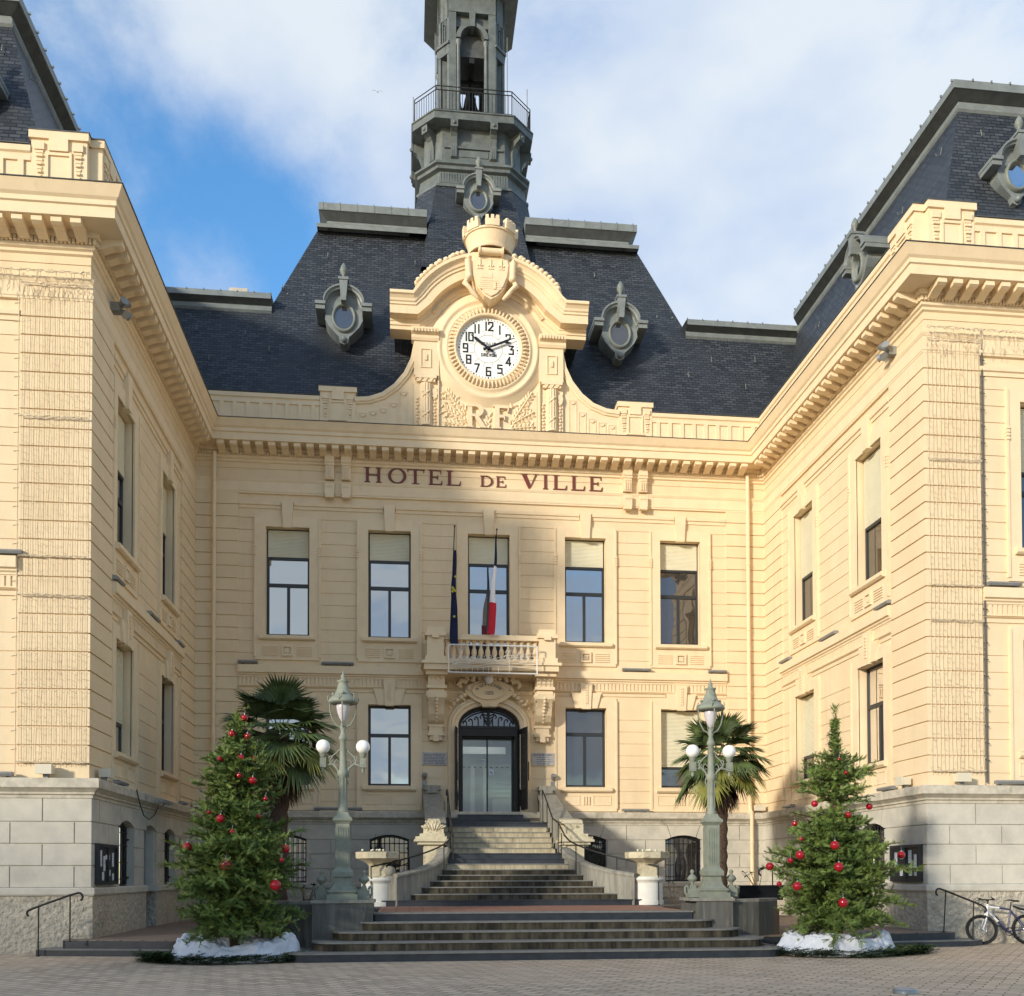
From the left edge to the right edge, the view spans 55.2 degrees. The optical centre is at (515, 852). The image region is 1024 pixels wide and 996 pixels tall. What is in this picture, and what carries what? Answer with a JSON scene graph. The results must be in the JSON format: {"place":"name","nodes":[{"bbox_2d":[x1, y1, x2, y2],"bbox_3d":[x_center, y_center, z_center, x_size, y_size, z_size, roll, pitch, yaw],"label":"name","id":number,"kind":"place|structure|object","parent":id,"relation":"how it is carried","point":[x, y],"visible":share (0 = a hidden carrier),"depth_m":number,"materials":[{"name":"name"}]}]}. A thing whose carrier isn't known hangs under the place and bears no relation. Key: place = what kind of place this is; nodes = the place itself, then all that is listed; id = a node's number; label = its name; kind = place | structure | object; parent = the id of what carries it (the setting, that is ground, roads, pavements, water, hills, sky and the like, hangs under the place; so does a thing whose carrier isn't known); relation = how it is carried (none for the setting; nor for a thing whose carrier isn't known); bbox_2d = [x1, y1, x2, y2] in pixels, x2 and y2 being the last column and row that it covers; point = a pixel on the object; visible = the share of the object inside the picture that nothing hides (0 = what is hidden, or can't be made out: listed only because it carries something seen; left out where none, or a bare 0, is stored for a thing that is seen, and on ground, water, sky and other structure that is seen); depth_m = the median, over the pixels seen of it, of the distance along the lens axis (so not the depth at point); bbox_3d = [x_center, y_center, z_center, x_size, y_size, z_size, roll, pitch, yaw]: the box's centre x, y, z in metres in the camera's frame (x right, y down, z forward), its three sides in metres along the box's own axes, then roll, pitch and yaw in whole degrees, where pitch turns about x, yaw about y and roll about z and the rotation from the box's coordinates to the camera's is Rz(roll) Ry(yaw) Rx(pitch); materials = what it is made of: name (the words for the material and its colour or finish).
{"place":"outdoors","nodes":[
{"label":"outdoors","id":0,"kind":"place"},
{"bbox_2d":[36,947,169,950],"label":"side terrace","id":1,"kind":"structure","parent":0,"point":[53,948],"depth_m":19.49,"materials":[{"name":"grey stone"}]},
{"bbox_2d":[63,941,175,948],"bbox_3d":[-7.152,1.984,25.047,5.200,0.158,11.750,0,-1,-6],"label":"side terrace step","id":2,"kind":"object","parent":1,"relation":"on","point":[122,944],"visible":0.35,"depth_m":19.68,"materials":[{"name":"stone"}]},
{"bbox_2d":[63,919,252,940],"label":"side terrace","id":3,"kind":"structure","parent":0,"point":[172,931],"depth_m":21.91,"materials":[{"name":"grey stone"}]},
{"bbox_2d":[0,943,1023,995],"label":"plaza","id":4,"kind":"structure","parent":0,"point":[993,969],"depth_m":15.33,"materials":[{"name":"stone"}]},
{"bbox_2d":[26,892,83,956],"bbox_3d":[-9.166,1.429,19.475,1.104,1.282,0.070,0,-1,-6],"label":"handrail","id":5,"kind":"object","parent":4,"relation":"on","point":[57,899],"visible":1,"depth_m":19.48,"materials":[{"name":"black metal"}]},
{"bbox_2d":[36,950,170,956],"bbox_3d":[-6.829,2.020,20.125,5.650,0.118,2.400,0,-1,-6],"label":"side terrace step","id":6,"kind":"object","parent":4,"relation":"on","point":[84,953],"visible":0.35,"depth_m":19.44,"materials":[{"name":"stone"}]},
{"bbox_2d":[131,948,311,963],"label":"fir branches","id":7,"kind":"object","parent":4,"relation":"on","point":[166,956],"visible":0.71,"depth_m":17.72,"materials":[{"name":"green plant"}]},
{"bbox_2d":[155,705,312,947],"bbox_3d":[-5.426,-0.384,18.407,3.122,4.860,2.803,0,-1,-6],"label":"christmas tree","id":8,"kind":"object","parent":4,"relation":"on","point":[253,872],"visible":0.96,"depth_m":18.06,"materials":[{"name":"green plant"}]},
{"bbox_2d":[270,879,280,890],"bbox_3d":[-4.306,0.548,17.583,0.198,0.289,0.198,0,-1,-6],"label":"bauble","id":9,"kind":"object","parent":8,"relation":"attached to","point":[275,884],"visible":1,"depth_m":17.51,"materials":[{"name":"red"}]},
{"bbox_2d":[171,932,300,963],"bbox_3d":[-5.253,1.761,18.467,2.484,0.531,1.769,0,-1,-6],"label":"cloth","id":10,"kind":"object","parent":4,"relation":"on","point":[276,945],"visible":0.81,"depth_m":17.89,"materials":[{"name":"white fabric"}]},
{"bbox_2d":[253,899,375,948],"bbox_3d":[-4.386,1.520,20.238,3.845,1.110,1.545,-1,-2,33],"label":"lamp pedestal","id":11,"kind":"object","parent":4,"relation":"on","point":[325,919],"visible":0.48,"depth_m":19.19,"materials":[{"name":"stone"}]},
{"bbox_2d":[312,671,372,899],"bbox_3d":[-3.461,-1.356,19.654,1.202,4.610,0.645,0,-1,-6],"label":"street lamp","id":12,"kind":"object","parent":11,"relation":"on","point":[343,699],"visible":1,"depth_m":19.55,"materials":[{"name":"grey metal"}]},
{"bbox_2d":[0,0,1023,953],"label":"town hall","id":13,"kind":"structure","parent":4,"relation":"on","point":[336,440],"depth_m":30.84,"materials":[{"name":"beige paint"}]},
{"bbox_2d":[0,771,13,776],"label":"floodlight bar","id":14,"kind":"object","parent":13,"relation":"on","point":[7,773],"visible":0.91,"depth_m":20.02,"materials":[{"name":"grey metal"}]},
{"bbox_2d":[0,549,22,555],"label":"floodlight bar","id":15,"kind":"object","parent":13,"relation":"on","point":[15,552],"visible":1,"depth_m":20.25,"materials":[{"name":"grey metal"}]},
{"bbox_2d":[35,764,54,777],"bbox_3d":[-9.673,-1.669,20.135,0.320,0.270,0.240,0,-1,-6],"label":"lamp box","id":16,"kind":"object","parent":13,"relation":"on","point":[46,770],"visible":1,"depth_m":20.02,"materials":[{"name":"beige plastic"}]},
{"bbox_2d":[0,267,89,774],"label":"light net","id":17,"kind":"object","parent":13,"relation":"attached to","point":[37,555],"visible":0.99,"depth_m":20.41,"materials":[{"name":"gold metal"}]},
{"bbox_2d":[94,843,118,884],"bbox_3d":[-8.847,0.263,21.189,0.095,0.870,1.400,0,-1,-6],"label":"notice board","id":18,"kind":"object","parent":13,"relation":"attached to","point":[106,863],"visible":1,"depth_m":21.11,"materials":[{"name":"grey"}]},
{"bbox_2d":[99,768,114,780],"bbox_3d":[-8.748,-1.653,20.952,0.240,0.270,0.320,0,-1,-6],"label":"lamp box","id":19,"kind":"object","parent":13,"relation":"on","point":[105,773],"visible":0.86,"depth_m":20.81,"materials":[{"name":"beige plastic"}]},
{"bbox_2d":[112,575,125,586],"bbox_3d":[-9.092,-6.182,22.327,0.240,0.110,0.600,0,-1,-6],"label":"floodlight bar","id":20,"kind":"object","parent":13,"relation":"on","point":[118,580],"visible":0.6,"depth_m":22.16,"materials":[{"name":"grey metal"}]},
{"bbox_2d":[116,647,122,751],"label":"window","id":21,"kind":"structure","parent":13,"relation":"in","point":[119,654],"depth_m":23.47,"materials":[{"name":"grey"}]},
{"bbox_2d":[113,780,128,785],"bbox_3d":[-8.950,-1.556,22.135,0.240,0.110,0.700,0,-1,-6],"label":"floodlight bar","id":22,"kind":"object","parent":13,"relation":"on","point":[121,782],"visible":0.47,"depth_m":22.00,"materials":[{"name":"grey metal"}]},
{"bbox_2d":[110,296,131,320],"bbox_3d":[-8.938,-12.322,22.185,0.414,0.510,0.539,0,-1,-6],"label":"speaker cluster","id":23,"kind":"object","parent":13,"relation":"attached to","point":[117,307],"visible":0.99,"depth_m":22.08,"materials":[{"name":"grey metal"}]},
{"bbox_2d":[117,414,124,544],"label":"window","id":24,"kind":"structure","parent":13,"relation":"in","point":[121,428],"depth_m":23.67,"materials":[{"name":"grey"}]},
{"bbox_2d":[118,823,128,885],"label":"basement window","id":25,"kind":"structure","parent":13,"relation":"in","point":[122,827],"depth_m":23.15,"materials":[{"name":"black paint"}]},
{"bbox_2d":[136,789,172,819],"bbox_3d":[-8.905,-1.121,24.163,0.320,0.661,2.362,0,-1,-6],"label":"cable","id":26,"kind":"object","parent":13,"relation":"attached to","point":[164,802],"visible":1,"depth_m":24.44,"materials":[{"name":"grey metal"}]},
{"bbox_2d":[162,683,163,770],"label":"window","id":27,"kind":"structure","parent":13,"relation":"in","point":[162,683],"depth_m":27.84,"materials":[{"name":"grey"}]},
{"bbox_2d":[163,486,166,594],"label":"window","id":28,"kind":"structure","parent":13,"relation":"in","point":[164,490],"depth_m":27.92,"materials":[{"name":"grey"}]},
{"bbox_2d":[163,832,170,883],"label":"basement window","id":29,"kind":"structure","parent":13,"relation":"in","point":[166,845],"depth_m":27.32,"materials":[{"name":"black paint"}]},
{"bbox_2d":[266,719,308,784],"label":"window","id":30,"kind":"structure","parent":13,"relation":"in","point":[291,720],"depth_m":31.24,"materials":[{"name":"grey"}]},
{"bbox_2d":[267,529,308,635],"bbox_3d":[-7.262,-8.606,31.342,1.360,3.440,0.125,0,-1,-6],"label":"window","id":31,"kind":"structure","parent":13,"relation":"in","point":[287,550],"depth_m":31.33,"materials":[{"name":"grey"}]},
{"bbox_2d":[287,835,306,882],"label":"basement window","id":32,"kind":"structure","parent":13,"relation":"in","point":[298,850],"depth_m":31.12,"materials":[{"name":"black paint"}]},
{"bbox_2d":[314,807,361,810],"bbox_3d":[-5.597,-1.363,30.940,1.500,0.110,0.240,0,-1,-6],"label":"floodlight bar","id":33,"kind":"object","parent":13,"relation":"on","point":[335,808],"visible":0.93,"depth_m":30.82,"materials":[{"name":"grey metal"}]},
{"bbox_2d":[322,661,353,665],"bbox_3d":[-5.649,-5.989,31.142,1.000,0.110,0.240,0,-1,-6],"label":"floodlight bar","id":34,"kind":"object","parent":13,"relation":"on","point":[337,663],"visible":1,"depth_m":31.05,"materials":[{"name":"grey metal"}]},
{"bbox_2d":[368,533,410,637],"bbox_3d":[-4.071,-8.606,31.698,1.360,3.440,0.125,0,-1,-6],"label":"window","id":35,"kind":"structure","parent":13,"relation":"in","point":[389,555],"depth_m":31.69,"materials":[{"name":"grey"}]},
{"bbox_2d":[368,706,410,785],"bbox_3d":[-4.060,-3.422,31.594,1.360,2.590,0.095,0,-1,-6],"label":"window","id":36,"kind":"structure","parent":13,"relation":"in","point":[389,728],"depth_m":31.58,"materials":[{"name":"grey"}]},
{"bbox_2d":[370,835,408,872],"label":"basement window","id":37,"kind":"structure","parent":13,"relation":"in","point":[393,843],"depth_m":31.44,"materials":[{"name":"black paint"}]},
{"bbox_2d":[422,752,446,764],"bbox_3d":[-2.601,-3.009,31.464,0.800,0.400,0.038,0,-1,-6],"label":"commemorative plaque","id":38,"kind":"object","parent":13,"relation":"attached to","point":[434,758],"visible":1,"depth_m":31.45,"materials":[{"name":"grey stone"}]},
{"bbox_2d":[450,525,457,645],"bbox_3d":[-1.921,-8.302,30.578,0.274,3.750,0.526,0,-1,-6],"label":"flag","id":39,"kind":"object","parent":13,"relation":"attached to","point":[454,626],"visible":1,"depth_m":30.44,"materials":[{"name":"blue fabric"}]},
{"bbox_2d":[462,738,512,811],"bbox_3d":[-0.927,-2.527,32.373,1.720,2.540,0.082,0,-1,-6],"label":"glazed door","id":40,"kind":"structure","parent":13,"relation":"in","point":[491,771],"depth_m":32.36,"materials":[{"name":"grey"}]},
{"bbox_2d":[468,536,508,659],"bbox_3d":[-0.890,-8.136,32.043,1.360,4.380,0.125,0,-1,-6],"label":"window","id":41,"kind":"structure","parent":13,"relation":"in","point":[481,550],"depth_m":32.03,"materials":[{"name":"grey"}]},
{"bbox_2d":[455,707,528,811],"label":"door","id":42,"kind":"structure","parent":13,"relation":"in","point":[478,722],"depth_m":31.85,"materials":[{"name":"black metal"}]},
{"bbox_2d":[487,528,497,634],"bbox_3d":[-0.666,-8.461,30.737,0.327,3.332,0.405,-1,-1,18],"label":"flag","id":43,"kind":"object","parent":13,"relation":"attached to","point":[491,619],"visible":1,"depth_m":30.57,"materials":[{"name":"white fabric"}]},
{"bbox_2d":[448,644,537,674],"bbox_3d":[-0.691,-5.994,30.397,2.814,0.904,0.044,0,-1,-6],"label":"light sign","id":44,"kind":"object","parent":13,"relation":"attached to","point":[480,670],"visible":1,"depth_m":30.37,"materials":[{"name":"white"}]},
{"bbox_2d":[532,753,554,765],"bbox_3d":[0.912,-3.024,31.857,0.760,0.400,0.038,0,-1,-6],"label":"commemorative plaque","id":45,"kind":"object","parent":13,"relation":"attached to","point":[543,759],"visible":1,"depth_m":31.84,"materials":[{"name":"grey stone"}]},
{"bbox_2d":[565,540,603,642],"bbox_3d":[2.269,-8.606,32.406,1.360,3.440,0.125,0,-1,-6],"label":"window","id":46,"kind":"structure","parent":13,"relation":"in","point":[584,560],"depth_m":32.40,"materials":[{"name":"grey"}]},
{"bbox_2d":[566,709,604,786],"bbox_3d":[2.281,-3.422,32.303,1.360,2.590,0.095,0,-1,-6],"label":"window","id":47,"kind":"structure","parent":13,"relation":"in","point":[585,729],"depth_m":32.30,"materials":[{"name":"grey"}]},
{"bbox_2d":[584,835,605,866],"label":"basement window","id":48,"kind":"structure","parent":13,"relation":"in","point":[599,844],"depth_m":32.18,"materials":[{"name":"black paint"}]},
{"bbox_2d":[622,668,650,671],"bbox_3d":[3.981,-5.989,32.217,0.950,0.110,0.240,0,-1,-6],"label":"floodlight bar","id":49,"kind":"object","parent":13,"relation":"on","point":[638,669],"visible":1,"depth_m":32.12,"materials":[{"name":"grey metal"}]},
{"bbox_2d":[660,543,697,644],"bbox_3d":[5.439,-8.606,32.760,1.360,3.440,0.125,0,-1,-6],"label":"window","id":50,"kind":"structure","parent":13,"relation":"in","point":[678,562],"depth_m":32.75,"materials":[{"name":"grey"}]},
{"bbox_2d":[661,711,698,787],"bbox_3d":[5.453,-3.422,32.642,1.360,2.590,0.125,0,-1,-6],"label":"window","id":51,"kind":"structure","parent":13,"relation":"in","point":[673,723],"depth_m":32.58,"materials":[{"name":"grey fabric"}]},
{"bbox_2d":[665,836,700,881],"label":"basement window","id":52,"kind":"structure","parent":13,"relation":"in","point":[684,851],"depth_m":32.49,"materials":[{"name":"black paint"}]},
{"bbox_2d":[754,805,765,812],"bbox_3d":[8.078,-1.435,32.378,0.320,0.270,0.240,0,-1,-6],"label":"lamp box","id":53,"kind":"object","parent":13,"relation":"on","point":[758,808],"visible":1,"depth_m":32.27,"materials":[{"name":"beige plastic"}]},
{"bbox_2d":[801,509,812,620],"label":"window","id":54,"kind":"structure","parent":13,"relation":"in","point":[806,521],"depth_m":29.93,"materials":[{"name":"grey"}]},
{"bbox_2d":[802,693,813,778],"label":"window","id":55,"kind":"structure","parent":13,"relation":"in","point":[808,701],"depth_m":29.79,"materials":[{"name":"grey"}]},
{"bbox_2d":[818,630,837,641],"bbox_3d":[8.882,-6.105,27.705,0.240,0.110,1.000,0,-1,-6],"label":"floodlight bar","id":56,"kind":"object","parent":13,"relation":"on","point":[827,636],"visible":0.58,"depth_m":27.58,"materials":[{"name":"grey metal"}]},
{"bbox_2d":[864,447,881,579],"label":"window","id":57,"kind":"structure","parent":13,"relation":"in","point":[872,465],"depth_m":25.72,"materials":[{"name":"grey"}]},
{"bbox_2d":[867,662,883,763],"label":"window","id":58,"kind":"structure","parent":13,"relation":"in","point":[875,723],"depth_m":25.66,"materials":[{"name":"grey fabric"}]},
{"bbox_2d":[868,824,884,882],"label":"basement window","id":59,"kind":"structure","parent":13,"relation":"in","point":[877,827],"depth_m":25.16,"materials":[{"name":"black paint"}]},
{"bbox_2d":[873,600,890,610],"bbox_3d":[9.237,-6.179,24.525,0.240,0.110,0.700,0,-1,-6],"label":"floodlight bar","id":60,"kind":"object","parent":13,"relation":"on","point":[882,605],"visible":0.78,"depth_m":24.44,"materials":[{"name":"grey metal"}]},
{"bbox_2d":[876,340,896,361],"bbox_3d":[9.146,-12.325,24.104,0.414,0.510,0.539,0,-1,-6],"label":"speaker cluster","id":61,"kind":"object","parent":13,"relation":"attached to","point":[889,350],"visible":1,"depth_m":24.02,"materials":[{"name":"grey metal"}]},
{"bbox_2d":[876,786,896,791],"bbox_3d":[9.163,-1.557,24.108,0.240,0.110,0.700,0,-1,-6],"label":"floodlight bar","id":62,"kind":"object","parent":13,"relation":"on","point":[884,789],"visible":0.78,"depth_m":23.98,"materials":[{"name":"grey metal"}]},
{"bbox_2d":[895,776,910,787],"bbox_3d":[9.193,-1.648,23.207,0.240,0.270,0.320,0,-1,-6],"label":"lamp box","id":63,"kind":"object","parent":13,"relation":"on","point":[903,782],"visible":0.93,"depth_m":23.07,"materials":[{"name":"beige plastic"}]},
{"bbox_2d":[889,844,922,881],"bbox_3d":[9.265,0.263,23.212,0.095,0.870,1.400,0,-1,-6],"label":"notice board","id":64,"kind":"object","parent":13,"relation":"attached to","point":[913,852],"visible":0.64,"depth_m":23.06,"materials":[{"name":"grey"}]},
{"bbox_2d":[953,773,971,784],"bbox_3d":[10.204,-1.670,22.355,0.320,0.270,0.240,0,-1,-6],"label":"lamp box","id":65,"kind":"object","parent":13,"relation":"on","point":[960,778],"visible":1,"depth_m":22.25,"materials":[{"name":"beige plastic"}]},
{"bbox_2d":[925,325,1023,782],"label":"light net","id":66,"kind":"object","parent":13,"relation":"attached to","point":[983,542],"visible":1,"depth_m":22.66,"materials":[{"name":"gold metal"}]},
{"bbox_2d":[986,581,1022,587],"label":"floodlight bar","id":67,"kind":"object","parent":13,"relation":"on","point":[1003,584],"visible":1,"depth_m":22.70,"materials":[{"name":"grey metal"}]},
{"bbox_2d":[994,780,1023,785],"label":"floodlight bar","id":68,"kind":"object","parent":13,"relation":"on","point":[998,782],"visible":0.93,"depth_m":22.46,"materials":[{"name":"grey metal"}]},
{"bbox_2d":[1020,408,1023,547],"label":"window","id":69,"kind":"structure","parent":13,"relation":"in","point":[1021,409],"depth_m":23.21,"materials":[{"name":"grey"}]},
{"bbox_2d":[284,910,782,962],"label":"front steps","id":70,"kind":"structure","parent":4,"relation":"on","point":[498,935],"depth_m":18.97,"materials":[{"name":"stone"}]},
{"bbox_2d":[679,897,776,935],"bbox_3d":[4.872,1.521,21.332,1.448,1.110,3.658,-1,-2,42],"label":"lamp pedestal","id":71,"kind":"object","parent":4,"relation":"on","point":[752,916],"visible":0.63,"depth_m":20.36,"materials":[{"name":"stone"}]},
{"bbox_2d":[684,679,739,897],"bbox_3d":[4.114,-1.355,20.570,1.202,4.610,0.645,0,-1,-6],"label":"street lamp","id":72,"kind":"object","parent":71,"relation":"on","point":[710,706],"visible":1,"depth_m":20.47,"materials":[{"name":"grey metal"}]},
{"bbox_2d":[733,868,783,899],"bbox_3d":[5.356,0.689,21.618,1.040,0.725,0.440,0,-1,-6],"label":"potted shrub","id":73,"kind":"object","parent":71,"relation":"on","point":[758,891],"visible":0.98,"depth_m":21.41,"materials":[{"name":"brown plant"}]},
{"bbox_2d":[777,928,896,956],"bbox_3d":[6.408,1.775,19.524,2.486,0.493,1.809,0,-1,-6],"label":"cloth","id":74,"kind":"object","parent":4,"relation":"on","point":[813,940],"visible":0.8,"depth_m":18.89,"materials":[{"name":"white fabric"}]},
{"bbox_2d":[761,702,924,952],"bbox_3d":[6.240,-0.477,19.525,2.932,5.039,3.062,0,-1,-6],"label":"christmas tree","id":75,"kind":"object","parent":4,"relation":"on","point":[826,887],"visible":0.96,"depth_m":19.17,"materials":[{"name":"green plant"}]},
{"bbox_2d":[830,840,839,849],"bbox_3d":[6.052,-0.175,18.535,0.170,0.258,0.170,0,-1,-6],"label":"bauble","id":76,"kind":"object","parent":75,"relation":"attached to","point":[834,844],"visible":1,"depth_m":18.48,"materials":[{"name":"red"}]},
{"bbox_2d":[834,861,843,871],"bbox_3d":[6.071,0.231,18.367,0.176,0.265,0.176,0,-1,-6],"label":"bauble","id":77,"kind":"object","parent":75,"relation":"attached to","point":[838,866],"visible":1,"depth_m":18.31,"materials":[{"name":"red"}]},
{"bbox_2d":[838,897,847,907],"bbox_3d":[6.121,0.898,18.276,0.182,0.271,0.182,0,-1,-6],"label":"bauble","id":78,"kind":"object","parent":75,"relation":"attached to","point":[842,902],"visible":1,"depth_m":18.21,"materials":[{"name":"red"}]},
{"bbox_2d":[761,941,940,957],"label":"fir branches","id":79,"kind":"object","parent":4,"relation":"on","point":[908,949],"visible":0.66,"depth_m":18.81,"materials":[{"name":"green plant"}]},
{"bbox_2d":[893,987,917,993],"bbox_3d":[5.228,1.855,13.122,0.320,0.065,0.320,0,-1,-6],"label":"ground spotlight","id":80,"kind":"object","parent":4,"relation":"on","point":[902,990],"visible":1,"depth_m":13.02,"materials":[{"name":"grey metal"}]},
{"bbox_2d":[898,940,982,946],"bbox_3d":[7.379,2.018,21.611,6.120,0.118,2.600,0,-1,-6],"label":"side terrace step","id":81,"kind":"object","parent":4,"relation":"on","point":[959,943],"visible":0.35,"depth_m":21.39,"materials":[{"name":"stone"}]},
{"bbox_2d":[965,897,1023,944],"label":"bicycle","id":82,"kind":"object","parent":4,"relation":"on","point":[985,917],"visible":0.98,"depth_m":22.07,"materials":[{"name":"white metal"}]},
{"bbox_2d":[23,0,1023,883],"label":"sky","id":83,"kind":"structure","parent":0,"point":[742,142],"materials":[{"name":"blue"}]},
{"bbox_2d":[378,905,679,911],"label":"forecourt","id":84,"kind":"structure","parent":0,"point":[509,908],"depth_m":21.85,"materials":[{"name":"ceramic"}]},
{"bbox_2d":[762,915,952,936],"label":"side terrace","id":85,"kind":"structure","parent":0,"point":[785,921],"depth_m":22.79,"materials":[{"name":"stone"}]},
{"bbox_2d":[300,897,684,911],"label":"planting bed wall","id":86,"kind":"structure","parent":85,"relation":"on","point":[668,901],"depth_m":24.28,"materials":[{"name":"stone"}]},
{"bbox_2d":[216,672,339,900],"bbox_3d":[-6.128,-1.608,25.378,3.314,6.073,3.594,0,-1,-6],"label":"fan palm","id":87,"kind":"object","parent":86,"relation":"in","point":[296,760],"visible":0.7,"depth_m":24.80,"materials":[{"name":"green plant"}]},
{"bbox_2d":[355,849,398,906],"bbox_3d":[-3.341,0.612,23.718,1.035,1.380,1.035,0,-1,-6],"label":"stone planter","id":88,"kind":"object","parent":86,"relation":"on","point":[379,880],"visible":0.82,"depth_m":23.36,"materials":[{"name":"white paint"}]},
{"bbox_2d":[370,834,451,898],"bbox_3d":[-2.438,0.400,24.383,0.379,1.830,2.985,-1,-2,37],"label":"handrail","id":89,"kind":"object","parent":86,"relation":"on","point":[448,840],"visible":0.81,"depth_m":24.10,"materials":[{"name":"black metal"}]},
{"bbox_2d":[384,785,449,905],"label":"stair wall","id":90,"kind":"structure","parent":86,"relation":"on","point":[403,885],"depth_m":26.05,"materials":[{"name":"grey stone"}]},
{"bbox_2d":[381,814,641,905],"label":"staircase","id":91,"kind":"structure","parent":86,"relation":"on","point":[505,860],"depth_m":25.41,"materials":[{"name":"stone"}]},
{"bbox_2d":[446,789,453,857],"bbox_3d":[-1.870,-0.871,27.633,0.117,2.146,3.855,0,-1,-6],"label":"handrail","id":92,"kind":"object","parent":91,"relation":"on","point":[449,814],"visible":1,"depth_m":27.39,"materials":[{"name":"black metal"}]},
{"bbox_2d":[542,789,563,857],"bbox_3d":[1.039,-0.871,27.958,0.117,2.146,3.855,0,-1,-6],"label":"handrail","id":93,"kind":"object","parent":91,"relation":"on","point":[548,807],"visible":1,"depth_m":27.70,"materials":[{"name":"black metal"}]},
{"bbox_2d":[261,906,778,937],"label":"soil","id":94,"kind":"structure","parent":86,"relation":"in","point":[776,921],"depth_m":21.03,"materials":[{"name":"soil"}]},
{"bbox_2d":[537,786,638,904],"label":"stair wall","id":95,"kind":"structure","parent":86,"relation":"on","point":[622,884],"depth_m":26.75,"materials":[{"name":"grey stone"}]},
{"bbox_2d":[563,834,659,904],"bbox_3d":[2.310,0.400,24.913,2.985,1.830,0.379,-1,-2,40],"label":"handrail","id":96,"kind":"object","parent":86,"relation":"on","point":[566,837],"visible":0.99,"depth_m":24.77,"materials":[{"name":"black metal"}]},
{"bbox_2d":[625,849,668,904],"bbox_3d":[3.283,0.611,24.407,1.035,1.380,1.035,0,-1,-6],"label":"stone planter","id":97,"kind":"object","parent":86,"relation":"on","point":[647,879],"visible":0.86,"depth_m":24.06,"materials":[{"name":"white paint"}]},
{"bbox_2d":[670,711,776,886],"bbox_3d":[5.763,-1.196,27.156,2.831,5.350,2.865,1,-2,-32],"label":"fan palm","id":98,"kind":"object","parent":86,"relation":"in","point":[739,779],"visible":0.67,"depth_m":26.74,"materials":[{"name":"green plant"}]},
{"bbox_2d":[776,938,982,944],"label":"side terrace","id":99,"kind":"structure","parent":0,"point":[961,939],"depth_m":21.48,"materials":[{"name":"grey stone"}]},
{"bbox_2d":[763,932,954,943],"bbox_3d":[6.521,1.982,26.499,5.500,0.158,11.900,0,-1,-6],"label":"side terrace step","id":100,"kind":"object","parent":99,"relation":"on","point":[907,937],"visible":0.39,"depth_m":21.53,"materials":[{"name":"stone"}]},
{"bbox_2d":[935,888,986,939],"bbox_3d":[9.834,1.361,21.656,1.214,1.162,0.157,0,-1,-6],"label":"handrail","id":101,"kind":"object","parent":99,"relation":"on","point":[957,895],"visible":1,"depth_m":21.61,"materials":[{"name":"black metal"}]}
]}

